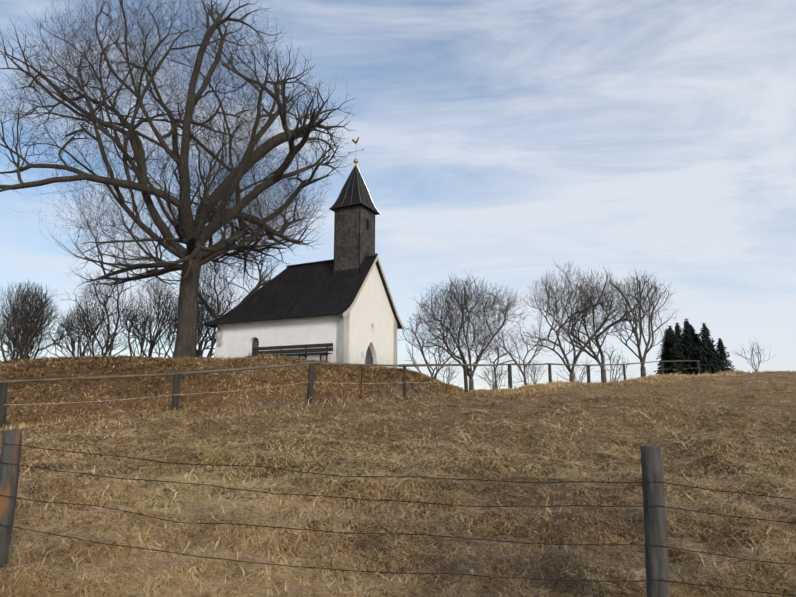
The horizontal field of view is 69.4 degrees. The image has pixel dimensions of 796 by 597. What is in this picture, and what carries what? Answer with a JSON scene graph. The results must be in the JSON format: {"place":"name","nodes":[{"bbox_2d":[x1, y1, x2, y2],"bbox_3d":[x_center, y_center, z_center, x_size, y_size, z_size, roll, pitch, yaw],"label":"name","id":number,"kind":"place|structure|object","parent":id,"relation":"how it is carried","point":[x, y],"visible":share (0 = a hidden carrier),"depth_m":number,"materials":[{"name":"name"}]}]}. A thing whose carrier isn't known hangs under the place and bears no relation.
{"place":"outdoors","nodes":[
{"label":"outdoors","id":0,"kind":"place"},
{"bbox_2d":[0,355,795,596],"bbox_3d":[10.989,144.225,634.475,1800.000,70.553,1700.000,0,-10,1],"label":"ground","id":1,"kind":"structure","parent":0,"point":[256,431],"depth_m":10.67,"materials":[{"name":"brown plant"}]},
{"bbox_2d":[0,305,46,361],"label":"bare thicket","id":2,"kind":"object","parent":1,"relation":"on","point":[13,342],"visible":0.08,"depth_m":54.08,"materials":[{"name":"grey plant"}]},
{"bbox_2d":[0,278,65,360],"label":"bare thicket","id":3,"kind":"object","parent":1,"relation":"on","point":[37,316],"visible":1,"depth_m":48.28,"materials":[{"name":"grey plant"}]},
{"bbox_2d":[0,284,66,359],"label":"bare thicket","id":4,"kind":"object","parent":1,"relation":"on","point":[27,337],"visible":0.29,"depth_m":51.92,"materials":[{"name":"grey plant"}]},
{"bbox_2d":[41,303,112,356],"bbox_3d":[-27.520,4.016,50.325,5.722,7.836,5.575,0,-10,1],"label":"bare thicket","id":5,"kind":"object","parent":1,"relation":"on","point":[69,334],"visible":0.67,"depth_m":50.01,"materials":[{"name":"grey plant"}]},
{"bbox_2d":[41,290,127,356],"bbox_3d":[-29.619,3.908,54.848,7.524,10.029,5.277,4,-11,-24],"label":"bare thicket","id":6,"kind":"object","parent":1,"relation":"on","point":[65,339],"visible":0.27,"depth_m":54.36,"materials":[{"name":"grey plant"}]},
{"bbox_2d":[60,261,142,356],"bbox_3d":[-25.749,2.140,50.082,6.331,11.342,6.008,0,-10,1],"label":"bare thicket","id":7,"kind":"object","parent":1,"relation":"on","point":[104,305],"visible":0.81,"depth_m":49.99,"materials":[{"name":"grey plant"}]},
{"bbox_2d":[108,298,166,356],"bbox_3d":[-21.651,3.650,48.012,5.266,7.771,4.499,-5,-11,28],"label":"bare thicket","id":8,"kind":"object","parent":1,"relation":"on","point":[142,328],"visible":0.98,"depth_m":47.96,"materials":[{"name":"grey plant"}]},
{"bbox_2d":[119,277,177,357],"bbox_3d":[-23.611,3.343,55.701,7.821,11.194,6.269,-3,-10,17],"label":"bare thicket","id":9,"kind":"object","parent":1,"relation":"on","point":[159,310],"visible":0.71,"depth_m":54.96,"materials":[{"name":"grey plant"}]},
{"bbox_2d":[143,306,209,357],"bbox_3d":[-19.228,3.913,51.325,5.916,8.349,5.563,0,-10,1],"label":"bare thicket","id":10,"kind":"object","parent":1,"relation":"on","point":[169,330],"visible":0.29,"depth_m":50.78,"materials":[{"name":"grey plant"}]},
{"bbox_2d":[0,0,355,358],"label":"linden tree","id":11,"kind":"object","parent":1,"relation":"on","point":[196,235],"visible":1,"depth_m":32.20,"materials":[{"name":"brown plant"}]},
{"bbox_2d":[157,286,231,357],"bbox_3d":[-16.380,3.049,48.003,6.180,8.480,6.095,0,-10,1],"label":"bare thicket","id":12,"kind":"object","parent":1,"relation":"on","point":[199,327],"visible":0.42,"depth_m":48.04,"materials":[{"name":"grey plant"}]},
{"bbox_2d":[166,264,244,357],"bbox_3d":[-17.745,2.166,54.091,8.443,12.600,6.638,8,-12,-37],"label":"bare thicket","id":13,"kind":"object","parent":1,"relation":"on","point":[215,296],"visible":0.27,"depth_m":53.98,"materials":[{"name":"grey plant"}]},
{"bbox_2d":[150,242,284,318],"bbox_3d":[-14.584,0.582,46.512,10.981,12.297,9.299,6,-12,-30],"label":"bare tree","id":14,"kind":"object","parent":1,"relation":"on","point":[262,277],"visible":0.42,"depth_m":46.59,"materials":[{"name":"grey plant"}]},
{"bbox_2d":[0,353,470,425],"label":"turf mound","id":15,"kind":"object","parent":1,"relation":"on","point":[357,379],"depth_m":20.94,"materials":[{"name":"brown plant"}]},
{"bbox_2d":[204,137,404,367],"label":"chapel","id":16,"kind":"structure","parent":1,"relation":"on","point":[340,307],"depth_m":29.91,"materials":[{"name":"white paint"}]},
{"bbox_2d":[0,430,669,596],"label":"fence posts","id":17,"kind":"object","parent":1,"relation":"on","point":[656,557],"visible":0.92,"depth_m":3.07,"materials":[{"name":"weathered grey wood"}]},
{"bbox_2d":[0,442,795,595],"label":"barbed wire","id":18,"kind":"object","parent":17,"relation":"attached to","point":[697,487],"visible":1,"depth_m":3.21,"materials":[{"name":"grey metal"}]},
{"bbox_2d":[0,361,700,428],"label":"fence posts","id":19,"kind":"object","parent":1,"relation":"on","point":[175,392],"visible":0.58,"depth_m":16.46,"materials":[{"name":"grey wood"}]},
{"bbox_2d":[0,361,679,382],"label":"rail fence rails","id":20,"kind":"object","parent":19,"relation":"attached to","point":[186,373],"visible":1,"depth_m":15.98,"materials":[{"name":"grey metal"}]},
{"bbox_2d":[14,368,691,404],"bbox_3d":[4.931,3.457,25.618,52.667,2.819,4.928,8,-13,-40],"label":"wire","id":21,"kind":"object","parent":19,"relation":"attached to","point":[283,385],"visible":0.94,"depth_m":16.10,"materials":[{"name":"grey metal"}]},
{"bbox_2d":[360,366,361,398],"bbox_3d":[-1.100,2.640,17.197,0.061,1.251,0.036,0,-10,1],"label":"thin stake","id":22,"kind":"object","parent":1,"relation":"on","point":[361,383],"visible":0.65,"depth_m":17.20,"materials":[{"name":"brown wood"}]},
{"bbox_2d":[0,373,795,596],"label":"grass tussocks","id":23,"kind":"object","parent":1,"relation":"on","point":[59,565],"depth_m":4.92,"materials":[{"name":"beige plant"}]},
{"bbox_2d":[0,410,795,596],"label":"grass","id":24,"kind":"structure","parent":23,"relation":"on","point":[423,554],"depth_m":4.82,"materials":[{"name":"beige plant"}]},
{"bbox_2d":[0,351,795,429],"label":"grass tufts","id":25,"kind":"object","parent":1,"relation":"on","point":[662,377],"visible":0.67,"depth_m":21.69,"materials":[{"name":"brown plant"}]},
{"bbox_2d":[398,312,471,375],"bbox_3d":[3.591,5.692,58.245,8.555,8.823,6.578,0,-10,1],"label":"bare tree","id":26,"kind":"object","parent":1,"relation":"on","point":[420,349],"visible":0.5,"depth_m":57.79,"materials":[{"name":"grey plant"}]},
{"bbox_2d":[404,324,468,377],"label":"bare shrub","id":27,"kind":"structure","parent":1,"relation":"on","point":[434,354],"depth_m":36.25,"materials":[{"name":"grey plant"}]},
{"bbox_2d":[426,363,458,383],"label":"bare undergrowth","id":28,"kind":"object","parent":1,"relation":"on","point":[449,374],"visible":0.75,"depth_m":59.28,"materials":[{"name":"grey plant"}]},
{"bbox_2d":[405,269,532,389],"bbox_3d":[6.558,3.482,56.260,12.867,12.244,13.542,0,-10,1],"label":"bare tree","id":29,"kind":"object","parent":1,"relation":"on","point":[463,306],"visible":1,"depth_m":54.97,"materials":[{"name":"grey plant"}]},
{"bbox_2d":[467,322,514,388],"bbox_3d":[10.158,6.459,61.722,5.568,8.680,9.426,0,-10,1],"label":"bare tree","id":30,"kind":"object","parent":1,"relation":"on","point":[496,347],"visible":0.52,"depth_m":60.81,"materials":[{"name":"grey plant"}]},
{"bbox_2d":[474,361,507,388],"bbox_3d":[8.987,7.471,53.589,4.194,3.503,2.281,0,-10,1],"label":"bare undergrowth","id":31,"kind":"object","parent":1,"relation":"on","point":[493,377],"visible":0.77,"depth_m":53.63,"materials":[{"name":"grey plant"}]},
{"bbox_2d":[491,321,556,385],"bbox_3d":[12.305,5.961,56.300,7.969,7.826,5.356,-9,-14,43],"label":"bare tree","id":32,"kind":"object","parent":1,"relation":"on","point":[519,366],"visible":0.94,"depth_m":56.39,"materials":[{"name":"grey plant"}]},
{"bbox_2d":[513,355,546,383],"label":"bare undergrowth","id":33,"kind":"object","parent":1,"relation":"on","point":[534,372],"visible":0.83,"depth_m":59.27,"materials":[{"name":"grey plant"}]},
{"bbox_2d":[517,259,629,381],"bbox_3d":[16.717,2.588,54.571,10.817,13.317,9.281,0,-10,1],"label":"bare tree","id":34,"kind":"object","parent":1,"relation":"on","point":[550,289],"visible":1,"depth_m":54.38,"materials":[{"name":"grey plant"}]},
{"bbox_2d":[555,358,595,381],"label":"bare undergrowth","id":35,"kind":"object","parent":1,"relation":"on","point":[577,371],"visible":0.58,"depth_m":58.21,"materials":[{"name":"grey plant"}]},
{"bbox_2d":[556,269,649,382],"bbox_3d":[20.433,2.933,56.881,9.949,12.904,7.644,0,-10,1],"label":"bare tree","id":36,"kind":"object","parent":1,"relation":"on","point":[596,358],"visible":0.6,"depth_m":56.47,"materials":[{"name":"grey plant"}]},
{"bbox_2d":[594,347,632,381],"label":"bare undergrowth","id":37,"kind":"object","parent":1,"relation":"on","point":[609,357],"visible":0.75,"depth_m":57.63,"materials":[{"name":"grey plant"}]},
{"bbox_2d":[602,267,680,377],"bbox_3d":[23.404,2.791,54.849,8.342,12.067,7.401,0,-10,1],"label":"bare tree","id":38,"kind":"object","parent":1,"relation":"on","point":[640,307],"visible":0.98,"depth_m":54.20,"materials":[{"name":"grey plant"}]},
{"bbox_2d":[731,341,771,371],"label":"bare bush","id":39,"kind":"object","parent":1,"relation":"on","point":[756,370],"visible":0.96,"depth_m":55.33,"materials":[{"name":"grey plant"}]},
{"bbox_2d":[0,0,795,389],"label":"sky","id":40,"kind":"structure","parent":0,"point":[501,140],"materials":[{"name":"blue"}]}
]}

